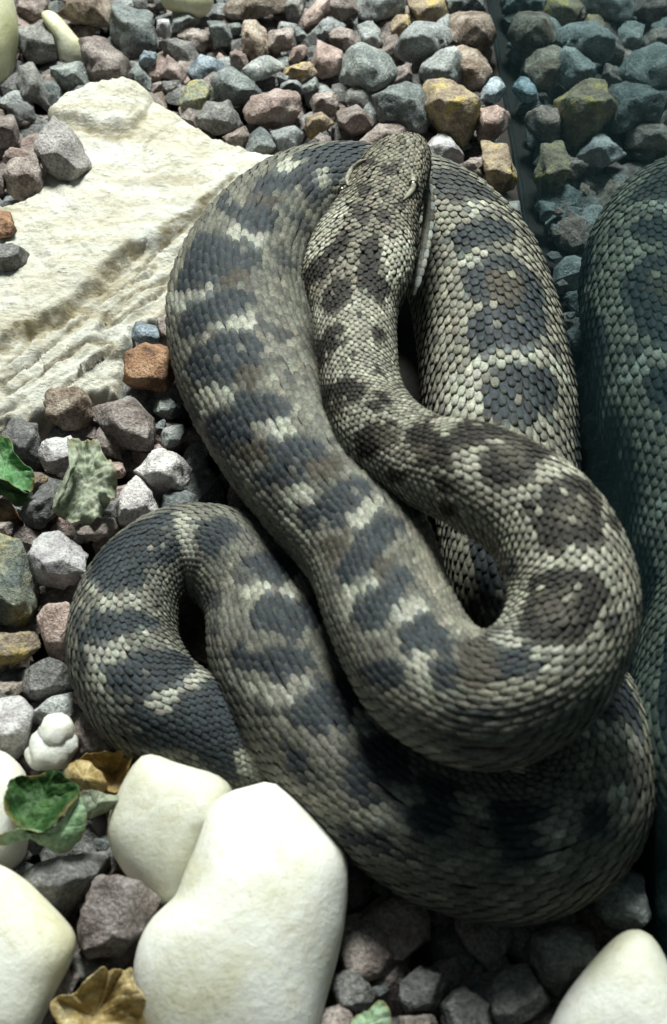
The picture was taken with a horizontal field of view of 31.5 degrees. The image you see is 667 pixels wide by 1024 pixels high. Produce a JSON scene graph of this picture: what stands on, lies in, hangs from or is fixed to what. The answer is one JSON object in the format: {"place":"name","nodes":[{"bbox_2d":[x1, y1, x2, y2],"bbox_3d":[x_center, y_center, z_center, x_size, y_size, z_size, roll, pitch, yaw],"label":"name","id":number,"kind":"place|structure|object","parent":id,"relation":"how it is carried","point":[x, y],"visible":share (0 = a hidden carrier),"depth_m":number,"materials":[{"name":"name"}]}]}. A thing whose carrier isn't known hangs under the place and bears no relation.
{"place":"outdoors","nodes":[
{"label":"outdoors","id":0,"kind":"place"},
{"bbox_2d":[0,0,617,1023],"bbox_3d":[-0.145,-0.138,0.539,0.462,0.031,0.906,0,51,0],"label":"gravel","id":1,"kind":"structure","parent":0,"point":[470,956],"depth_m":0.40,"materials":[{"name":"gravel"}]},
{"bbox_2d":[0,0,18,95],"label":"white pebble","id":2,"kind":"object","parent":1,"relation":"on","point":[9,33],"visible":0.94,"depth_m":0.59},
{"bbox_2d":[0,114,19,148],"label":"gravel stone","id":3,"kind":"object","parent":1,"relation":"on","point":[9,133],"visible":1,"depth_m":0.55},
{"bbox_2d":[0,680,22,695],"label":"gravel stone","id":4,"kind":"object","parent":1,"relation":"on","point":[13,688],"visible":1,"depth_m":0.37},
{"bbox_2d":[0,498,23,528],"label":"gravel stone","id":5,"kind":"object","parent":1,"relation":"on","point":[8,512],"visible":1,"depth_m":0.41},
{"bbox_2d":[0,751,28,869],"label":"white pebble","id":6,"kind":"object","parent":1,"relation":"on","point":[12,855],"visible":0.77,"depth_m":0.33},
{"bbox_2d":[0,695,33,758],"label":"gravel stone","id":7,"kind":"object","parent":1,"relation":"on","point":[16,716],"visible":0.98,"depth_m":0.35,"materials":[{"name":"stone"}]},
{"bbox_2d":[0,435,34,506],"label":"leaf","id":8,"kind":"object","parent":1,"relation":"on","point":[17,478],"visible":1,"depth_m":0.41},
{"bbox_2d":[0,533,40,627],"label":"gravel stone","id":9,"kind":"object","parent":1,"relation":"on","point":[20,595],"visible":1,"depth_m":0.38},
{"bbox_2d":[0,417,40,461],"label":"gravel stone","id":10,"kind":"object","parent":1,"relation":"on","point":[23,435],"visible":0.92,"depth_m":0.43,"materials":[{"name":"stone"}]},
{"bbox_2d":[0,631,40,665],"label":"gravel stone","id":11,"kind":"object","parent":1,"relation":"on","point":[18,647],"visible":1,"depth_m":0.37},
{"bbox_2d":[6,101,35,127],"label":"gravel stone","id":12,"kind":"object","parent":1,"relation":"on","point":[22,111],"visible":0.87,"depth_m":0.57,"materials":[{"name":"stone"}]},
{"bbox_2d":[2,155,44,200],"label":"gravel stone","id":13,"kind":"object","parent":1,"relation":"on","point":[23,177],"visible":1,"depth_m":0.51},
{"bbox_2d":[15,62,50,108],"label":"gravel stone","id":14,"kind":"object","parent":1,"relation":"on","point":[29,80],"visible":0.97,"depth_m":0.58,"materials":[{"name":"stone"}]},
{"bbox_2d":[18,21,56,63],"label":"gravel stone","id":15,"kind":"object","parent":1,"relation":"on","point":[36,44],"visible":1,"depth_m":0.60,"materials":[{"name":"stone"}]},
{"bbox_2d":[0,865,75,1023],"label":"white pebble","id":16,"kind":"object","parent":1,"relation":"on","point":[37,942],"visible":1,"depth_m":0.30,"materials":[{"name":"stone"}]},
{"bbox_2d":[19,482,56,529],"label":"gravel stone","id":17,"kind":"object","parent":1,"relation":"on","point":[37,512],"visible":0.92,"depth_m":0.41,"materials":[{"name":"stone"}]},
{"bbox_2d":[17,657,72,700],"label":"gravel stone","id":18,"kind":"object","parent":1,"relation":"on","point":[44,679],"visible":0.98,"depth_m":0.37,"materials":[{"name":"stone"}]},
{"bbox_2d":[24,712,78,770],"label":"white pebble","id":19,"kind":"object","parent":1,"relation":"on","point":[53,742],"visible":1,"depth_m":0.35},
{"bbox_2d":[37,601,69,663],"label":"gravel stone","id":20,"kind":"object","parent":1,"relation":"on","point":[51,620],"visible":0.77,"depth_m":0.37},
{"bbox_2d":[38,435,71,474],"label":"gravel stone","id":21,"kind":"object","parent":1,"relation":"on","point":[53,455],"visible":0.83,"depth_m":0.43,"materials":[{"name":"stone"}]},
{"bbox_2d":[33,692,76,724],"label":"gravel stone","id":22,"kind":"object","parent":1,"relation":"on","point":[65,704],"visible":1,"depth_m":0.36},
{"bbox_2d":[27,530,88,589],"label":"gravel stone","id":23,"kind":"object","parent":1,"relation":"on","point":[57,559],"visible":1,"depth_m":0.39,"materials":[{"name":"stone"}]},
{"bbox_2d":[0,769,118,853],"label":"leaf","id":24,"kind":"object","parent":1,"relation":"on","point":[36,807],"visible":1,"depth_m":0.33,"materials":[{"name":"plant"}]},
{"bbox_2d":[41,10,80,62],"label":"white pebble","id":25,"kind":"object","parent":1,"relation":"on","point":[66,38],"visible":0.88,"depth_m":0.60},
{"bbox_2d":[42,969,80,1023],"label":"gravel stone","id":26,"kind":"object","parent":1,"relation":"on","point":[69,982],"visible":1,"depth_m":0.31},
{"bbox_2d":[20,851,109,920],"bbox_3d":[-0.075,0.103,0.328,0.028,0.022,0.016,-17,53,-14],"label":"gravel stone","id":27,"kind":"object","parent":1,"relation":"on","point":[61,885],"visible":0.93,"depth_m":0.32,"materials":[{"name":"stone"}]},
{"bbox_2d":[43,385,93,430],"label":"gravel stone","id":28,"kind":"object","parent":1,"relation":"on","point":[68,409],"visible":1,"depth_m":0.43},
{"bbox_2d":[49,61,91,91],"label":"gravel stone","id":29,"kind":"object","parent":1,"relation":"on","point":[70,76],"visible":0.81,"depth_m":0.59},
{"bbox_2d":[57,0,114,27],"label":"gravel stone","id":30,"kind":"object","parent":1,"relation":"on","point":[96,13],"visible":0.9,"depth_m":0.62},
{"bbox_2d":[70,954,102,982],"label":"gravel stone","id":31,"kind":"object","parent":1,"relation":"on","point":[86,968],"visible":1,"depth_m":0.32,"materials":[{"name":"stone"}]},
{"bbox_2d":[74,715,115,757],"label":"gravel stone","id":32,"kind":"object","parent":1,"relation":"on","point":[90,740],"visible":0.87,"depth_m":0.35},
{"bbox_2d":[74,517,119,541],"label":"gravel stone","id":33,"kind":"object","parent":1,"relation":"on","point":[99,529],"visible":0.97,"depth_m":0.41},
{"bbox_2d":[52,437,116,525],"bbox_3d":[-0.085,-0.012,0.408,0.021,0.018,0.035,0,51,0],"label":"leaf","id":34,"kind":"object","parent":33,"relation":"on","point":[87,495],"visible":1,"depth_m":0.40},
{"bbox_2d":[50,966,146,1023],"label":"leaf","id":35,"kind":"object","parent":1,"relation":"on","point":[103,995],"visible":1,"depth_m":0.30,"materials":[{"name":"plant"}]},
{"bbox_2d":[64,750,133,792],"bbox_3d":[-0.068,0.076,0.344,0.022,0.014,0.012,0,51,0],"label":"leaf","id":36,"kind":"object","parent":1,"relation":"on","point":[91,771],"visible":1,"depth_m":0.34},
{"bbox_2d":[78,35,131,81],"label":"gravel stone","id":37,"kind":"object","parent":1,"relation":"on","point":[102,58],"visible":0.71,"depth_m":0.59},
{"bbox_2d":[93,426,122,460],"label":"gravel stone","id":38,"kind":"object","parent":1,"relation":"on","point":[110,446],"visible":0.85,"depth_m":0.43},
{"bbox_2d":[76,874,160,958],"bbox_3d":[-0.058,0.107,0.318,0.023,0.017,0.023,0,51,0],"label":"gravel stone","id":39,"kind":"object","parent":1,"relation":"on","point":[117,913],"visible":1,"depth_m":0.31,"materials":[{"name":"stone"}]},
{"bbox_2d":[92,397,155,450],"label":"gravel stone","id":40,"kind":"object","parent":1,"relation":"on","point":[129,423],"visible":1,"depth_m":0.43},
{"bbox_2d":[110,3,157,59],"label":"gravel stone","id":41,"kind":"object","parent":1,"relation":"on","point":[132,30],"visible":0.95,"depth_m":0.61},
{"bbox_2d":[0,77,272,441],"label":"flat rock","id":42,"kind":"object","parent":1,"relation":"on","point":[83,289],"visible":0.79,"depth_m":0.49,"materials":[{"name":"beige stone"}]},
{"bbox_2d":[0,210,16,238],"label":"gravel stone","id":43,"kind":"object","parent":42,"relation":"on","point":[8,229],"visible":1,"depth_m":0.49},
{"bbox_2d":[0,243,29,271],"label":"gravel stone","id":44,"kind":"object","parent":42,"relation":"on","point":[13,257],"visible":1,"depth_m":0.47,"materials":[{"name":"stone"}]},
{"bbox_2d":[33,116,91,182],"bbox_3d":[-0.119,-0.157,0.517,0.023,0.022,0.031,-11,51,-9],"label":"gravel stone","id":45,"kind":"object","parent":42,"relation":"on","point":[60,153],"visible":1,"depth_m":0.51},
{"bbox_2d":[116,475,159,527],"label":"gravel stone","id":46,"kind":"object","parent":1,"relation":"on","point":[136,499],"visible":0.83,"depth_m":0.41,"materials":[{"name":"stone"}]},
{"bbox_2d":[129,63,151,90],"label":"gravel stone","id":47,"kind":"object","parent":1,"relation":"on","point":[139,74],"visible":0.88,"depth_m":0.60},
{"bbox_2d":[131,321,159,343],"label":"gravel stone","id":48,"kind":"object","parent":1,"relation":"on","point":[144,332],"visible":0.99,"depth_m":0.46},
{"bbox_2d":[122,342,174,392],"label":"gravel stone","id":49,"kind":"object","parent":1,"relation":"on","point":[147,366],"visible":0.88,"depth_m":0.44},
{"bbox_2d":[134,448,192,491],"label":"gravel stone","id":50,"kind":"object","parent":1,"relation":"on","point":[160,470],"visible":1,"depth_m":0.41,"materials":[{"name":"stone"}]},
{"bbox_2d":[153,396,179,420],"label":"gravel stone","id":51,"kind":"object","parent":1,"relation":"on","point":[167,408],"visible":1,"depth_m":0.44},
{"bbox_2d":[107,754,231,904],"bbox_3d":[-0.048,0.088,0.336,0.031,0.031,0.038,24,55,19],"label":"white pebble","id":52,"kind":"object","parent":1,"relation":"on","point":[158,812],"visible":0.84,"depth_m":0.32,"materials":[{"name":"stone"}]},
{"bbox_2d":[159,55,186,82],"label":"gravel stone","id":53,"kind":"object","parent":1,"relation":"on","point":[172,69],"visible":1,"depth_m":0.60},
{"bbox_2d":[161,424,186,446],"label":"gravel stone","id":54,"kind":"object","parent":1,"relation":"on","point":[173,436],"visible":1,"depth_m":0.43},
{"bbox_2d":[159,38,198,60],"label":"gravel stone","id":55,"kind":"object","parent":1,"relation":"on","point":[176,49],"visible":0.98,"depth_m":0.61,"materials":[{"name":"stone"}]},
{"bbox_2d":[161,488,198,509],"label":"gravel stone","id":56,"kind":"object","parent":1,"relation":"on","point":[175,497],"visible":0.57,"depth_m":0.41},
{"bbox_2d":[170,12,200,32],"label":"gravel stone","id":57,"kind":"object","parent":1,"relation":"on","point":[179,21],"visible":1,"depth_m":0.63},
{"bbox_2d":[161,0,213,17],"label":"white pebble","id":58,"kind":"object","parent":1,"relation":"on","point":[199,8],"visible":1,"depth_m":0.63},
{"bbox_2d":[177,28,212,52],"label":"gravel stone","id":59,"kind":"object","parent":1,"relation":"on","point":[200,39],"visible":1,"depth_m":0.62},
{"bbox_2d":[179,79,214,108],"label":"gravel stone","id":60,"kind":"object","parent":1,"relation":"on","point":[197,93],"visible":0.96,"depth_m":0.57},
{"bbox_2d":[187,54,224,79],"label":"gravel stone","id":61,"kind":"object","parent":1,"relation":"on","point":[202,66],"visible":0.75,"depth_m":0.59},
{"bbox_2d":[194,99,243,135],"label":"gravel stone","id":62,"kind":"object","parent":1,"relation":"on","point":[216,118],"visible":1,"depth_m":0.56,"materials":[{"name":"stone"}]},
{"bbox_2d":[207,20,232,46],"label":"gravel stone","id":63,"kind":"object","parent":1,"relation":"on","point":[220,33],"visible":1,"depth_m":0.61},
{"bbox_2d":[210,66,261,106],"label":"gravel stone","id":64,"kind":"object","parent":1,"relation":"on","point":[235,86],"visible":0.91,"depth_m":0.57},
{"bbox_2d":[222,126,249,146],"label":"gravel stone","id":65,"kind":"object","parent":1,"relation":"on","point":[238,137],"visible":0.94,"depth_m":0.56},
{"bbox_2d":[133,782,347,1023],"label":"white pebble","id":66,"kind":"object","parent":1,"relation":"on","point":[246,923],"visible":1,"depth_m":0.30,"materials":[{"name":"stone"}]},
{"bbox_2d":[223,0,286,20],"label":"gravel stone","id":67,"kind":"object","parent":1,"relation":"on","point":[242,10],"visible":1,"depth_m":0.62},
{"bbox_2d":[241,19,270,62],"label":"gravel stone","id":68,"kind":"object","parent":1,"relation":"on","point":[254,41],"visible":0.95,"depth_m":0.60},
{"bbox_2d":[245,126,275,154],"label":"gravel stone","id":69,"kind":"object","parent":1,"relation":"on","point":[261,141],"visible":0.83,"depth_m":0.55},
{"bbox_2d":[242,55,284,80],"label":"gravel stone","id":70,"kind":"object","parent":1,"relation":"on","point":[262,68],"visible":1,"depth_m":0.59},
{"bbox_2d":[243,88,301,129],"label":"gravel stone","id":71,"kind":"object","parent":1,"relation":"on","point":[276,108],"visible":1,"depth_m":0.56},
{"bbox_2d":[268,27,294,53],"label":"gravel stone","id":72,"kind":"object","parent":1,"relation":"on","point":[281,40],"visible":1,"depth_m":0.60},
{"bbox_2d":[270,125,303,152],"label":"gravel stone","id":73,"kind":"object","parent":1,"relation":"on","point":[286,138],"visible":0.78,"depth_m":0.55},
{"bbox_2d":[283,0,305,23],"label":"gravel stone","id":74,"kind":"object","parent":1,"relation":"on","point":[293,11],"visible":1,"depth_m":0.63,"materials":[{"name":"stone"}]},
{"bbox_2d":[280,61,317,79],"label":"gravel stone","id":75,"kind":"object","parent":1,"relation":"on","point":[301,70],"visible":1,"depth_m":0.59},
{"bbox_2d":[302,0,330,26],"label":"gravel stone","id":76,"kind":"object","parent":1,"relation":"on","point":[317,11],"visible":1,"depth_m":0.63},
{"bbox_2d":[304,112,334,138],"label":"gravel stone","id":77,"kind":"object","parent":1,"relation":"on","point":[317,123],"visible":1,"depth_m":0.56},
{"bbox_2d":[309,91,339,116],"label":"gravel stone","id":78,"kind":"object","parent":1,"relation":"on","point":[327,103],"visible":1,"depth_m":0.58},
{"bbox_2d":[311,40,342,78],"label":"gravel stone","id":79,"kind":"object","parent":1,"relation":"on","point":[327,59],"visible":0.94,"depth_m":0.60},
{"bbox_2d":[310,17,345,41],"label":"gravel stone","id":80,"kind":"object","parent":1,"relation":"on","point":[323,28],"visible":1,"depth_m":0.62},
{"bbox_2d":[320,1004,354,1023],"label":"gravel stone","id":81,"kind":"object","parent":1,"relation":"on","point":[337,1014],"visible":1,"depth_m":0.31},
{"bbox_2d":[327,27,358,51],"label":"gravel stone","id":82,"kind":"object","parent":1,"relation":"on","point":[343,39],"visible":0.88,"depth_m":0.61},
{"bbox_2d":[330,0,357,21],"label":"gravel stone","id":83,"kind":"object","parent":1,"relation":"on","point":[343,10],"visible":1,"depth_m":0.63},
{"bbox_2d":[330,969,376,1012],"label":"gravel stone","id":84,"kind":"object","parent":1,"relation":"on","point":[353,991],"visible":1,"depth_m":0.31,"materials":[{"name":"stone"}]},
{"bbox_2d":[336,104,374,136],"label":"gravel stone","id":85,"kind":"object","parent":1,"relation":"on","point":[354,120],"visible":1,"depth_m":0.56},
{"bbox_2d":[344,86,373,106],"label":"gravel stone","id":86,"kind":"object","parent":1,"relation":"on","point":[359,96],"visible":0.95,"depth_m":0.58,"materials":[{"name":"stone"}]},
{"bbox_2d":[64,131,655,926],"bbox_3d":[0.004,-0.033,0.385,0.174,0.099,0.316,0,51,0],"label":"snake","id":87,"kind":"object","parent":1,"relation":"on","point":[384,691],"visible":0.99,"depth_m":0.34,"materials":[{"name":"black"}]},
{"bbox_2d":[339,42,397,92],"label":"gravel stone","id":88,"kind":"object","parent":1,"relation":"on","point":[367,67],"visible":1,"depth_m":0.58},
{"bbox_2d":[357,21,381,47],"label":"gravel stone","id":89,"kind":"object","parent":1,"relation":"on","point":[369,32],"visible":0.8,"depth_m":0.61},
{"bbox_2d":[350,1000,391,1023],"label":"leaf","id":90,"kind":"object","parent":1,"relation":"on","point":[378,1012],"visible":1,"depth_m":0.30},
{"bbox_2d":[339,921,410,983],"bbox_3d":[0.011,0.121,0.325,0.020,0.013,0.016,-11,52,-9],"label":"gravel stone","id":91,"kind":"object","parent":1,"relation":"on","point":[366,953],"visible":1,"depth_m":0.32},
{"bbox_2d":[357,0,406,21],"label":"gravel stone","id":92,"kind":"object","parent":1,"relation":"on","point":[377,10],"visible":1,"depth_m":0.63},
{"bbox_2d":[359,122,409,142],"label":"gravel stone","id":93,"kind":"object","parent":1,"relation":"on","point":[377,132],"visible":0.54,"depth_m":0.55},
{"bbox_2d":[390,14,410,35],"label":"gravel stone","id":94,"kind":"object","parent":1,"relation":"on","point":[400,23],"visible":0.88,"depth_m":0.63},
{"bbox_2d":[372,81,429,133],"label":"gravel stone","id":95,"kind":"object","parent":1,"relation":"on","point":[403,103],"visible":0.97,"depth_m":0.55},
{"bbox_2d":[389,63,412,84],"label":"gravel stone","id":96,"kind":"object","parent":1,"relation":"on","point":[405,72],"visible":0.84,"depth_m":0.59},
{"bbox_2d":[397,1013,437,1023],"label":"gravel stone","id":97,"kind":"object","parent":1,"relation":"on","point":[422,1018],"visible":1,"depth_m":0.30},
{"bbox_2d":[398,965,444,1015],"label":"gravel stone","id":98,"kind":"object","parent":1,"relation":"on","point":[421,989],"visible":1,"depth_m":0.31,"materials":[{"name":"stone"}]},
{"bbox_2d":[394,21,451,62],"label":"gravel stone","id":99,"kind":"object","parent":1,"relation":"on","point":[419,41],"visible":0.98,"depth_m":0.59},
{"bbox_2d":[407,0,447,21],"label":"gravel stone","id":100,"kind":"object","parent":1,"relation":"on","point":[429,10],"visible":0.84,"depth_m":0.63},
{"bbox_2d":[419,46,462,83],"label":"gravel stone","id":101,"kind":"object","parent":1,"relation":"on","point":[444,62],"visible":0.78,"depth_m":0.58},
{"bbox_2d":[428,133,463,163],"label":"gravel stone","id":102,"kind":"object","parent":1,"relation":"on","point":[443,145],"visible":0.52,"depth_m":0.54,"materials":[{"name":"stone"}]},
{"bbox_2d":[423,78,480,146],"bbox_3d":[0.057,-0.191,0.560,0.028,0.028,0.036,0,51,0],"label":"gravel stone","id":103,"kind":"object","parent":1,"relation":"on","point":[452,109],"visible":1,"depth_m":0.55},
{"bbox_2d":[438,985,491,1023],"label":"gravel stone","id":104,"kind":"object","parent":1,"relation":"on","point":[462,1004],"visible":1,"depth_m":0.30,"materials":[{"name":"stone"}]},
{"bbox_2d":[444,0,485,12],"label":"gravel stone","id":105,"kind":"object","parent":1,"relation":"on","point":[453,6],"visible":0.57,"depth_m":0.63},
{"bbox_2d":[459,157,483,177],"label":"gravel stone","id":106,"kind":"object","parent":1,"relation":"on","point":[474,165],"visible":0.66,"depth_m":0.54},
{"bbox_2d":[448,11,496,51],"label":"gravel stone","id":107,"kind":"object","parent":1,"relation":"on","point":[474,29],"visible":0.9,"depth_m":0.60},
{"bbox_2d":[457,45,491,90],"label":"gravel stone","id":108,"kind":"object","parent":1,"relation":"on","point":[476,70],"visible":0.97,"depth_m":0.59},
{"bbox_2d":[475,105,510,143],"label":"gravel stone","id":109,"kind":"object","parent":1,"relation":"on","point":[493,123],"visible":0.97,"depth_m":0.56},
{"bbox_2d":[480,76,505,102],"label":"gravel stone","id":110,"kind":"object","parent":1,"relation":"on","point":[493,90],"visible":0.98,"depth_m":0.58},
{"bbox_2d":[481,140,518,193],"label":"gravel stone","id":111,"kind":"object","parent":1,"relation":"on","point":[501,174],"visible":0.97,"depth_m":0.53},
{"bbox_2d":[483,963,549,1023],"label":"gravel stone","id":112,"kind":"object","parent":1,"relation":"on","point":[516,994],"visible":1,"depth_m":0.30,"materials":[{"name":"stone"}]},
{"bbox_2d":[522,923,597,998],"bbox_3d":[0.061,0.118,0.315,0.019,0.018,0.020,0,51,0],"label":"gravel stone","id":113,"kind":"object","parent":1,"relation":"on","point":[558,958],"visible":1,"depth_m":0.31,"materials":[{"name":"stone"}]},
{"bbox_2d":[487,0,666,958],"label":"glass pane","id":114,"kind":"object","parent":1,"relation":"on","point":[585,96],"visible":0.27,"depth_m":0.37,"materials":[{"name":"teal glass"}]},
{"bbox_2d":[550,929,666,1023],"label":"white pebble","id":115,"kind":"object","parent":1,"relation":"on","point":[621,978],"visible":1,"depth_m":0.29,"materials":[{"name":"stone"}]},
{"bbox_2d":[593,868,651,934],"bbox_3d":[0.080,0.105,0.324,0.018,0.015,0.017,24,55,19],"label":"gravel stone","id":116,"kind":"object","parent":1,"relation":"on","point":[621,906],"visible":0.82,"depth_m":0.32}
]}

